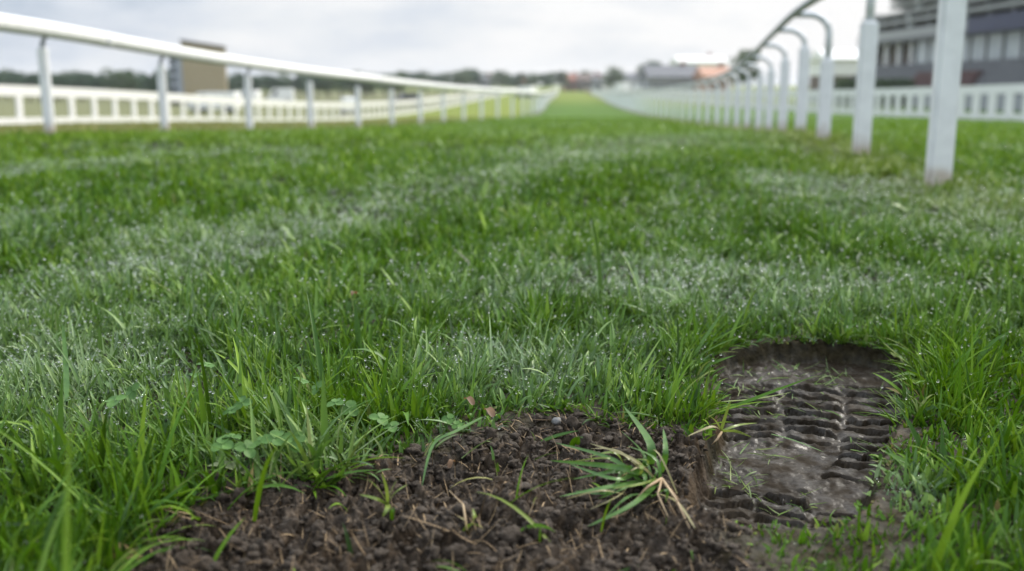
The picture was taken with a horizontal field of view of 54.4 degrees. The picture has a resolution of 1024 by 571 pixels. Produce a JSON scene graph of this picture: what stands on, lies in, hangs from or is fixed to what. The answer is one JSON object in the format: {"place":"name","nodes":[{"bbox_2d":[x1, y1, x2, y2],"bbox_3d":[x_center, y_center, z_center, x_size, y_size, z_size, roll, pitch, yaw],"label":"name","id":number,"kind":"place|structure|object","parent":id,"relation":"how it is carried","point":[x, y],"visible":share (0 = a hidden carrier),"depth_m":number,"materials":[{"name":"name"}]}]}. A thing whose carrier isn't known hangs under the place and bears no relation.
{"place":"outdoors","nodes":[
{"label":"outdoors","id":0,"kind":"place"},
{"bbox_2d":[168,39,227,104],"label":"building","id":1,"kind":"structure","parent":0,"point":[188,77],"depth_m":122.11,"materials":[{"name":"beige concrete"}]},
{"bbox_2d":[170,58,175,63],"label":"window","id":2,"kind":"structure","parent":1,"relation":"in","point":[172,60],"depth_m":121.36,"materials":[{"name":"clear glass"}]},
{"bbox_2d":[171,77,176,82],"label":"window","id":3,"kind":"structure","parent":1,"relation":"in","point":[174,79],"depth_m":121.84,"materials":[{"name":"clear glass"}]},
{"bbox_2d":[0,92,487,117],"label":"sand path","id":4,"kind":"structure","parent":0,"point":[32,108],"depth_m":103.26,"materials":[{"name":"sand"}]},
{"bbox_2d":[187,92,241,112],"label":"white van","id":5,"kind":"object","parent":4,"relation":"on","point":[203,107],"visible":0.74,"depth_m":83.71,"materials":[{"name":"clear metal"}]},
{"bbox_2d":[240,90,261,105],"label":"white van","id":6,"kind":"object","parent":4,"relation":"on","point":[256,94],"visible":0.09,"depth_m":117.13,"materials":[{"name":"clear metal"}]},
{"bbox_2d":[267,88,294,100],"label":"white van","id":7,"kind":"object","parent":4,"relation":"on","point":[285,94],"visible":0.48,"depth_m":124.85,"materials":[{"name":"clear metal"}]},
{"bbox_2d":[340,97,355,114],"bbox_3d":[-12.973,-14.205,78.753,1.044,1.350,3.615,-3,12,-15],"label":"white van","id":8,"kind":"object","parent":4,"relation":"on","point":[346,99],"visible":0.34,"depth_m":77.15,"materials":[{"name":"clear metal"}]},
{"bbox_2d":[387,93,424,106],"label":"grey car","id":9,"kind":"object","parent":4,"relation":"on","point":[406,96],"visible":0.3,"depth_m":109.37,"materials":[{"name":"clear metal"}]},
{"bbox_2d":[0,0,902,84],"label":"sky","id":10,"kind":"structure","parent":0,"point":[377,37],"materials":[{"name":"white"}]},
{"bbox_2d":[0,85,1023,570],"bbox_3d":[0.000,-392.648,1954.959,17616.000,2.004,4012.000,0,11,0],"label":"ground","id":11,"kind":"structure","parent":0,"point":[574,103],"depth_m":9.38,"materials":[{"name":"plant"}]},
{"bbox_2d":[0,72,7,84],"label":"tree","id":12,"kind":"object","parent":11,"relation":"on","point":[1,76],"visible":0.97,"depth_m":157.59,"materials":[{"name":"green plant"}]},
{"bbox_2d":[0,68,16,97],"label":"tree","id":13,"kind":"object","parent":11,"relation":"on","point":[4,70],"visible":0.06,"depth_m":185.12,"materials":[{"name":"green plant"}]},
{"bbox_2d":[2,71,28,84],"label":"tree","id":14,"kind":"object","parent":11,"relation":"on","point":[13,76],"visible":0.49,"depth_m":166.52,"materials":[{"name":"green plant"}]},
{"bbox_2d":[14,74,39,100],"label":"tree","id":15,"kind":"object","parent":11,"relation":"on","point":[28,80],"visible":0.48,"depth_m":153.76,"materials":[{"name":"green plant"}]},
{"bbox_2d":[23,72,40,99],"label":"tree","id":16,"kind":"object","parent":11,"relation":"on","point":[35,73],"visible":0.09,"depth_m":163.51,"materials":[{"name":"green plant"}]},
{"bbox_2d":[37,74,69,101],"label":"tree","id":17,"kind":"object","parent":11,"relation":"on","point":[56,79],"visible":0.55,"depth_m":147.92,"materials":[{"name":"green plant"}]},
{"bbox_2d":[51,71,69,99],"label":"tree","id":18,"kind":"object","parent":11,"relation":"on","point":[66,72],"visible":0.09,"depth_m":165.47,"materials":[{"name":"green plant"}]},
{"bbox_2d":[62,325,68,400],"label":"grass sprig","id":19,"kind":"object","parent":11,"relation":"on","point":[65,373],"depth_m":1.83,"materials":[{"name":"plant"}]},
{"bbox_2d":[61,70,79,99],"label":"tree","id":20,"kind":"object","parent":11,"relation":"on","point":[69,75],"visible":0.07,"depth_m":165.57,"materials":[{"name":"green plant"}]},
{"bbox_2d":[63,71,96,100],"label":"tree","id":21,"kind":"object","parent":11,"relation":"on","point":[85,79],"visible":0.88,"depth_m":155.06,"materials":[{"name":"green plant"}]},
{"bbox_2d":[84,72,105,88],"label":"tree","id":22,"kind":"object","parent":11,"relation":"on","point":[95,85],"visible":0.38,"depth_m":162.37,"materials":[{"name":"green plant"}]},
{"bbox_2d":[97,73,107,98],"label":"tree","id":23,"kind":"object","parent":11,"relation":"on","point":[101,75],"visible":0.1,"depth_m":170.70,"materials":[{"name":"green plant"}]},
{"bbox_2d":[99,67,124,99],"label":"tree","id":24,"kind":"object","parent":11,"relation":"on","point":[105,79],"visible":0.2,"depth_m":160.69,"materials":[{"name":"green plant"}]},
{"bbox_2d":[100,69,138,100],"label":"tree","id":25,"kind":"object","parent":11,"relation":"on","point":[122,83],"visible":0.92,"depth_m":157.94,"materials":[{"name":"green plant"}]},
{"bbox_2d":[105,383,139,407],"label":"clover plant","id":26,"kind":"object","parent":11,"relation":"on","point":[112,401],"visible":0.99,"depth_m":1.58,"materials":[{"name":"green plant"}]},
{"bbox_2d":[120,70,149,91],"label":"tree","id":27,"kind":"object","parent":11,"relation":"on","point":[136,78],"visible":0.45,"depth_m":160.69,"materials":[{"name":"green plant"}]},
{"bbox_2d":[133,71,154,91],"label":"tree","id":28,"kind":"object","parent":11,"relation":"on","point":[141,73],"visible":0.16,"depth_m":183.73,"materials":[{"name":"green plant"}]},
{"bbox_2d":[135,69,166,91],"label":"tree","id":29,"kind":"object","parent":11,"relation":"on","point":[149,80],"visible":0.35,"depth_m":149.66,"materials":[{"name":"green plant"}]},
{"bbox_2d":[148,70,170,92],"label":"tree","id":30,"kind":"object","parent":11,"relation":"on","point":[167,83],"visible":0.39,"depth_m":146.38,"materials":[{"name":"green plant"}]},
{"bbox_2d":[188,362,213,377],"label":"clover plant","id":31,"kind":"object","parent":11,"relation":"on","point":[208,364],"visible":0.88,"depth_m":1.78,"materials":[{"name":"green plant"}]},
{"bbox_2d":[210,433,255,457],"bbox_3d":[-0.434,0.242,1.494,0.060,0.046,0.141,-9,14,-37],"label":"clover plant","id":32,"kind":"object","parent":11,"relation":"on","point":[224,443],"visible":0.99,"depth_m":1.46,"materials":[{"name":"green plant"}]},
{"bbox_2d":[227,74,243,91],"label":"tree","id":33,"kind":"object","parent":11,"relation":"on","point":[232,81],"visible":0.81,"depth_m":196.37,"materials":[{"name":"green plant"}]},
{"bbox_2d":[223,395,252,414],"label":"clover plant","id":34,"kind":"object","parent":11,"relation":"on","point":[238,405],"visible":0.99,"depth_m":1.60,"materials":[{"name":"green plant"}]},
{"bbox_2d":[230,71,256,90],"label":"tree","id":35,"kind":"object","parent":11,"relation":"on","point":[239,74],"visible":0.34,"depth_m":204.51,"materials":[{"name":"green plant"}]},
{"bbox_2d":[249,75,267,92],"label":"tree","id":36,"kind":"object","parent":11,"relation":"on","point":[255,82],"visible":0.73,"depth_m":205.19,"materials":[{"name":"green plant"}]},
{"bbox_2d":[0,85,517,124],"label":"board fence","id":37,"kind":"object","parent":11,"relation":"on","point":[17,92],"visible":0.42,"depth_m":40.19,"materials":[{"name":"wood"}]},
{"bbox_2d":[257,74,273,96],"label":"tree","id":38,"kind":"object","parent":11,"relation":"on","point":[262,77],"visible":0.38,"depth_m":212.16,"materials":[{"name":"green plant"}]},
{"bbox_2d":[262,75,286,90],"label":"tree","id":39,"kind":"object","parent":11,"relation":"on","point":[276,82],"visible":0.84,"depth_m":207.36,"materials":[{"name":"green plant"}]},
{"bbox_2d":[0,14,558,136],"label":"running rail","id":40,"kind":"object","parent":11,"relation":"on","point":[44,30],"visible":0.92,"depth_m":14.68,"materials":[{"name":"white plastic"}]},
{"bbox_2d":[254,429,305,452],"bbox_3d":[-0.369,0.236,1.511,0.071,0.051,0.136,-9,14,-36],"label":"clover plant","id":41,"kind":"object","parent":11,"relation":"on","point":[278,441],"visible":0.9,"depth_m":1.47,"materials":[{"name":"green plant"}]},
{"bbox_2d":[278,73,291,87],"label":"tree","id":42,"kind":"object","parent":11,"relation":"on","point":[284,77],"visible":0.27,"depth_m":218.06,"materials":[{"name":"green plant"}]},
{"bbox_2d":[284,75,307,96],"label":"tree","id":43,"kind":"object","parent":11,"relation":"on","point":[297,82],"visible":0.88,"depth_m":205.38,"materials":[{"name":"green plant"}]},
{"bbox_2d":[293,377,325,394],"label":"clover plant","id":44,"kind":"object","parent":11,"relation":"on","point":[314,390],"visible":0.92,"depth_m":1.69,"materials":[{"name":"green plant"}]},
{"bbox_2d":[302,76,325,97],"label":"tree","id":45,"kind":"object","parent":11,"relation":"on","point":[316,81],"visible":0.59,"depth_m":190.40,"materials":[{"name":"green plant"}]},
{"bbox_2d":[317,77,341,97],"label":"tree","id":46,"kind":"object","parent":11,"relation":"on","point":[328,85],"visible":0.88,"depth_m":189.53,"materials":[{"name":"green plant"}]},
{"bbox_2d":[327,78,344,96],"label":"tree","id":47,"kind":"object","parent":11,"relation":"on","point":[339,86],"visible":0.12,"depth_m":208.07,"materials":[{"name":"green plant"}]},
{"bbox_2d":[327,398,358,415],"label":"clover plant","id":48,"kind":"object","parent":11,"relation":"on","point":[339,401],"visible":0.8,"depth_m":1.60,"materials":[{"name":"green plant"}]},
{"bbox_2d":[339,70,368,96],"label":"tree","id":49,"kind":"object","parent":11,"relation":"on","point":[349,83],"visible":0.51,"depth_m":186.50,"materials":[{"name":"green plant"}]},
{"bbox_2d":[349,73,376,97],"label":"tree","id":50,"kind":"object","parent":11,"relation":"on","point":[364,86],"visible":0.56,"depth_m":186.29,"materials":[{"name":"green plant"}]},
{"bbox_2d":[356,73,380,96],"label":"tree","id":51,"kind":"object","parent":11,"relation":"on","point":[373,91],"visible":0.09,"depth_m":208.76,"materials":[{"name":"green plant"}]},
{"bbox_2d":[368,412,398,431],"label":"clover plant","id":52,"kind":"object","parent":11,"relation":"on","point":[380,418],"visible":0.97,"depth_m":1.57,"materials":[{"name":"green plant"}]},
{"bbox_2d":[374,73,394,96],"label":"tree","id":53,"kind":"object","parent":11,"relation":"on","point":[381,74],"visible":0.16,"depth_m":198.78,"materials":[{"name":"green plant"}]},
{"bbox_2d":[379,71,408,96],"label":"tree","id":54,"kind":"object","parent":11,"relation":"on","point":[397,88],"visible":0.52,"depth_m":184.51,"materials":[{"name":"green plant"}]},
{"bbox_2d":[396,71,410,92],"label":"tree","id":55,"kind":"object","parent":11,"relation":"on","point":[403,76],"visible":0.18,"depth_m":319.64,"materials":[{"name":"green plant"}]},
{"bbox_2d":[402,72,420,92],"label":"tree","id":56,"kind":"object","parent":11,"relation":"on","point":[411,76],"visible":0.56,"depth_m":317.57,"materials":[{"name":"green plant"}]},
{"bbox_2d":[409,70,429,88],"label":"tree","id":57,"kind":"object","parent":11,"relation":"on","point":[417,75],"visible":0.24,"depth_m":319.81,"materials":[{"name":"green plant"}]},
{"bbox_2d":[415,72,432,93],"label":"tree","id":58,"kind":"object","parent":11,"relation":"on","point":[426,76],"visible":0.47,"depth_m":270.15,"materials":[{"name":"green plant"}]},
{"bbox_2d":[427,74,446,93],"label":"tree","id":59,"kind":"object","parent":11,"relation":"on","point":[435,79],"visible":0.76,"depth_m":265.28,"materials":[{"name":"green plant"}]},
{"bbox_2d":[437,72,450,92],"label":"tree","id":60,"kind":"object","parent":11,"relation":"on","point":[446,75],"visible":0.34,"depth_m":306.11,"materials":[{"name":"green plant"}]},
{"bbox_2d":[441,413,462,428],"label":"clover plant","id":61,"kind":"object","parent":11,"relation":"on","point":[448,418],"visible":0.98,"depth_m":1.58,"materials":[{"name":"green plant"}]},
{"bbox_2d":[445,70,468,93],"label":"tree","id":62,"kind":"object","parent":11,"relation":"on","point":[456,79],"visible":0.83,"depth_m":263.77,"materials":[{"name":"green plant"}]},
{"bbox_2d":[449,67,473,92],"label":"tree","id":63,"kind":"object","parent":11,"relation":"on","point":[464,71],"visible":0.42,"depth_m":305.30,"materials":[{"name":"green plant"}]},
{"bbox_2d":[464,396,474,404],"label":"dead leaf","id":64,"kind":"object","parent":11,"relation":"on","point":[470,399],"visible":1,"depth_m":1.69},
{"bbox_2d":[463,68,479,91],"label":"tree","id":65,"kind":"object","parent":11,"relation":"on","point":[475,71],"visible":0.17,"depth_m":314.15,"materials":[{"name":"green plant"}]},
{"bbox_2d":[470,72,492,86],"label":"tree","id":66,"kind":"object","parent":11,"relation":"on","point":[476,76],"visible":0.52,"depth_m":266.48,"materials":[{"name":"green plant"}]},
{"bbox_2d":[480,73,490,93],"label":"house","id":67,"kind":"structure","parent":11,"relation":"on","point":[486,81],"depth_m":254.85,"materials":[{"name":"stone"}]},
{"bbox_2d":[484,72,501,87],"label":"tree","id":68,"kind":"object","parent":11,"relation":"on","point":[494,78],"visible":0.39,"depth_m":272.23,"materials":[{"name":"green plant"}]},
{"bbox_2d":[493,70,509,88],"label":"tree","id":69,"kind":"object","parent":11,"relation":"on","point":[502,77],"visible":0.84,"depth_m":309.57,"materials":[{"name":"green plant"}]},
{"bbox_2d":[502,73,515,88],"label":"tree","id":70,"kind":"object","parent":11,"relation":"on","point":[508,85],"visible":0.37,"depth_m":317.70,"materials":[{"name":"green plant"}]},
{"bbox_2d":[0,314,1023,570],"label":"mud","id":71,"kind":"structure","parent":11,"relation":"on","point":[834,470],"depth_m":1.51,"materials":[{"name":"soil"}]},
{"bbox_2d":[360,474,405,516],"bbox_3d":[-0.165,0.276,1.332,0.052,0.058,0.077,-7,13,-32],"label":"grass seedling","id":72,"kind":"object","parent":71,"relation":"on","point":[387,505],"depth_m":1.33,"materials":[{"name":"plant"}]},
{"bbox_2d":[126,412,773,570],"bbox_3d":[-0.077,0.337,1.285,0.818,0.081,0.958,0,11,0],"label":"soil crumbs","id":73,"kind":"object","parent":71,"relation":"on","point":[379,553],"visible":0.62,"depth_m":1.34,"materials":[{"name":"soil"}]},
{"bbox_2d":[447,459,454,467],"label":"dead leaf","id":74,"kind":"object","parent":71,"relation":"on","point":[450,463],"visible":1,"depth_m":1.49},
{"bbox_2d":[422,417,482,484],"bbox_3d":[-0.091,0.241,1.534,0.026,0.041,0.252,5,12,22],"label":"grass sprig","id":75,"kind":"object","parent":71,"relation":"on","point":[445,435],"depth_m":1.50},
{"bbox_2d":[156,412,759,570],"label":"soil clods","id":76,"kind":"object","parent":71,"relation":"on","point":[510,534],"visible":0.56,"depth_m":1.33,"materials":[{"name":"soil"}]},
{"bbox_2d":[120,405,766,570],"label":"dead straw","id":77,"kind":"object","parent":76,"relation":"on","point":[690,506],"visible":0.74,"depth_m":1.32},
{"bbox_2d":[484,407,494,416],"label":"dead leaf","id":78,"kind":"object","parent":76,"relation":"on","point":[491,411],"visible":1,"depth_m":1.65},
{"bbox_2d":[550,407,695,528],"bbox_3d":[0.149,0.260,1.492,0.182,0.061,0.433,0,11,0],"label":"grass tuft","id":79,"kind":"object","parent":76,"relation":"on","point":[620,467],"visible":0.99,"depth_m":1.43,"materials":[{"name":"plant"}]},
{"bbox_2d":[449,490,476,530],"bbox_3d":[-0.072,0.294,1.313,0.021,0.037,0.132,-3,12,-16],"label":"grass seedling","id":80,"kind":"object","parent":71,"relation":"on","point":[465,518],"depth_m":1.30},
{"bbox_2d":[551,417,560,424],"bbox_3d":[0.075,0.231,1.697,0.018,0.013,0.015,0,11,0],"label":"pebble","id":81,"kind":"object","parent":71,"relation":"on","point":[555,421],"visible":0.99,"depth_m":1.69,"materials":[{"name":"stone"}]},
{"bbox_2d":[688,401,754,444],"bbox_3d":[0.370,0.215,1.639,0.045,0.090,0.220,11,15,42],"label":"grass tuft","id":82,"kind":"object","parent":71,"relation":"on","point":[721,429],"visible":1,"depth_m":1.60,"materials":[{"name":"plant"}]},
{"bbox_2d":[721,392,790,401],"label":"grass sprig","id":83,"kind":"object","parent":71,"relation":"on","point":[759,398],"depth_m":1.89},
{"bbox_2d":[772,434,822,451],"bbox_3d":[0.482,0.265,1.685,0.005,0.004,0.109,-8,14,-35],"label":"grass sprig","id":84,"kind":"object","parent":71,"relation":"on","point":[796,441],"depth_m":1.69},
{"bbox_2d":[707,359,900,521],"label":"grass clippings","id":85,"kind":"object","parent":71,"relation":"on","point":[776,416],"depth_m":1.89,"materials":[{"name":"plant"}]},
{"bbox_2d":[0,138,1023,570],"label":"dew drops","id":86,"kind":"object","parent":11,"relation":"on","point":[496,274],"visible":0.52,"depth_m":3.04,"materials":[{"name":"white liquid"}]},
{"bbox_2d":[509,73,528,87],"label":"tree","id":87,"kind":"object","parent":11,"relation":"on","point":[517,80],"visible":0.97,"depth_m":290.60,"materials":[{"name":"green plant"}]},
{"bbox_2d":[515,86,535,97],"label":"white van","id":88,"kind":"object","parent":11,"relation":"on","point":[531,88],"visible":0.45,"depth_m":146.50,"materials":[{"name":"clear metal"}]},
{"bbox_2d":[524,72,544,87],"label":"tree","id":89,"kind":"object","parent":11,"relation":"on","point":[533,81],"visible":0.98,"depth_m":278.61,"materials":[{"name":"green plant"}]},
{"bbox_2d":[537,73,553,90],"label":"tree","id":90,"kind":"object","parent":11,"relation":"on","point":[546,79],"visible":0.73,"depth_m":303.02,"materials":[{"name":"green plant"}]},
{"bbox_2d":[542,72,555,89],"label":"tree","id":91,"kind":"object","parent":11,"relation":"on","point":[553,75],"visible":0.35,"depth_m":316.82,"materials":[{"name":"green plant"}]},
{"bbox_2d":[553,71,569,90],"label":"tree","id":92,"kind":"object","parent":11,"relation":"on","point":[560,79],"visible":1,"depth_m":308.50,"materials":[{"name":"green plant"}]},
{"bbox_2d":[563,71,576,90],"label":"house","id":93,"kind":"structure","parent":11,"relation":"on","point":[572,81],"depth_m":323.72,"materials":[{"name":"red brick"}]},
{"bbox_2d":[576,71,603,90],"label":"house","id":94,"kind":"structure","parent":11,"relation":"on","point":[584,80],"depth_m":314.04,"materials":[{"name":"red brick"}]},
{"bbox_2d":[591,74,602,89],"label":"house","id":95,"kind":"structure","parent":11,"relation":"on","point":[596,83],"depth_m":284.43,"materials":[{"name":"stone"}]},
{"bbox_2d":[602,65,629,88],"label":"tree","id":96,"kind":"object","parent":11,"relation":"on","point":[612,79],"visible":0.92,"depth_m":253.38,"materials":[{"name":"green plant"}]},
{"bbox_2d":[611,83,630,94],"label":"white van","id":97,"kind":"object","parent":11,"relation":"on","point":[621,87],"visible":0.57,"depth_m":185.10,"materials":[{"name":"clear metal"}]},
{"bbox_2d":[622,70,639,83],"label":"house","id":98,"kind":"structure","parent":11,"relation":"on","point":[633,78],"depth_m":294.89,"materials":[{"name":"stone"}]},
{"bbox_2d":[631,83,641,88],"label":"white van","id":99,"kind":"object","parent":11,"relation":"on","point":[636,85],"visible":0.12,"depth_m":195.12,"materials":[{"name":"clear metal"}]},
{"bbox_2d":[635,60,661,82],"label":"tree","id":100,"kind":"object","parent":11,"relation":"on","point":[650,63],"visible":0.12,"depth_m":224.44,"materials":[{"name":"green plant"}]},
{"bbox_2d":[639,61,697,94],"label":"stable building","id":101,"kind":"structure","parent":11,"relation":"on","point":[656,76],"depth_m":186.82,"materials":[{"name":"stone"}]},
{"bbox_2d":[669,53,727,65],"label":"hall","id":102,"kind":"structure","parent":11,"relation":"on","point":[709,60],"depth_m":236.75,"materials":[{"name":"white metal"}]},
{"bbox_2d":[693,62,731,95],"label":"orange building","id":103,"kind":"structure","parent":11,"relation":"on","point":[702,72],"depth_m":178.06,"materials":[{"name":"brick"}]},
{"bbox_2d":[719,80,723,87],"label":"window","id":104,"kind":"structure","parent":103,"relation":"in","point":[721,84],"depth_m":176.37,"materials":[{"name":"glass"}]},
{"bbox_2d":[727,48,763,85],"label":"tree","id":105,"kind":"object","parent":11,"relation":"on","point":[742,77],"visible":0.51,"depth_m":145.82,"materials":[{"name":"green plant"}]},
{"bbox_2d":[583,0,966,188],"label":"running rail","id":106,"kind":"object","parent":11,"relation":"on","point":[949,44],"visible":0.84,"depth_m":9.18,"materials":[{"name":"white plastic"}]},
{"bbox_2d":[602,84,1023,120],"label":"board fence","id":107,"kind":"object","parent":11,"relation":"on","point":[993,91],"visible":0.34,"depth_m":46.10,"materials":[{"name":"wood"}]},
{"bbox_2d":[809,49,857,89],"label":"marquee","id":108,"kind":"object","parent":11,"relation":"on","point":[845,63],"visible":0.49,"depth_m":121.16,"materials":[{"name":"fabric"}]},
{"bbox_2d":[833,77,915,106],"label":"hedge","id":109,"kind":"object","parent":11,"relation":"on","point":[842,83],"visible":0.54,"depth_m":82.03,"materials":[{"name":"green plant"}]},
{"bbox_2d":[811,0,1023,110],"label":"grandstand","id":110,"kind":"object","parent":11,"relation":"on","point":[993,49],"visible":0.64,"depth_m":85.63,"materials":[{"name":"concrete"}]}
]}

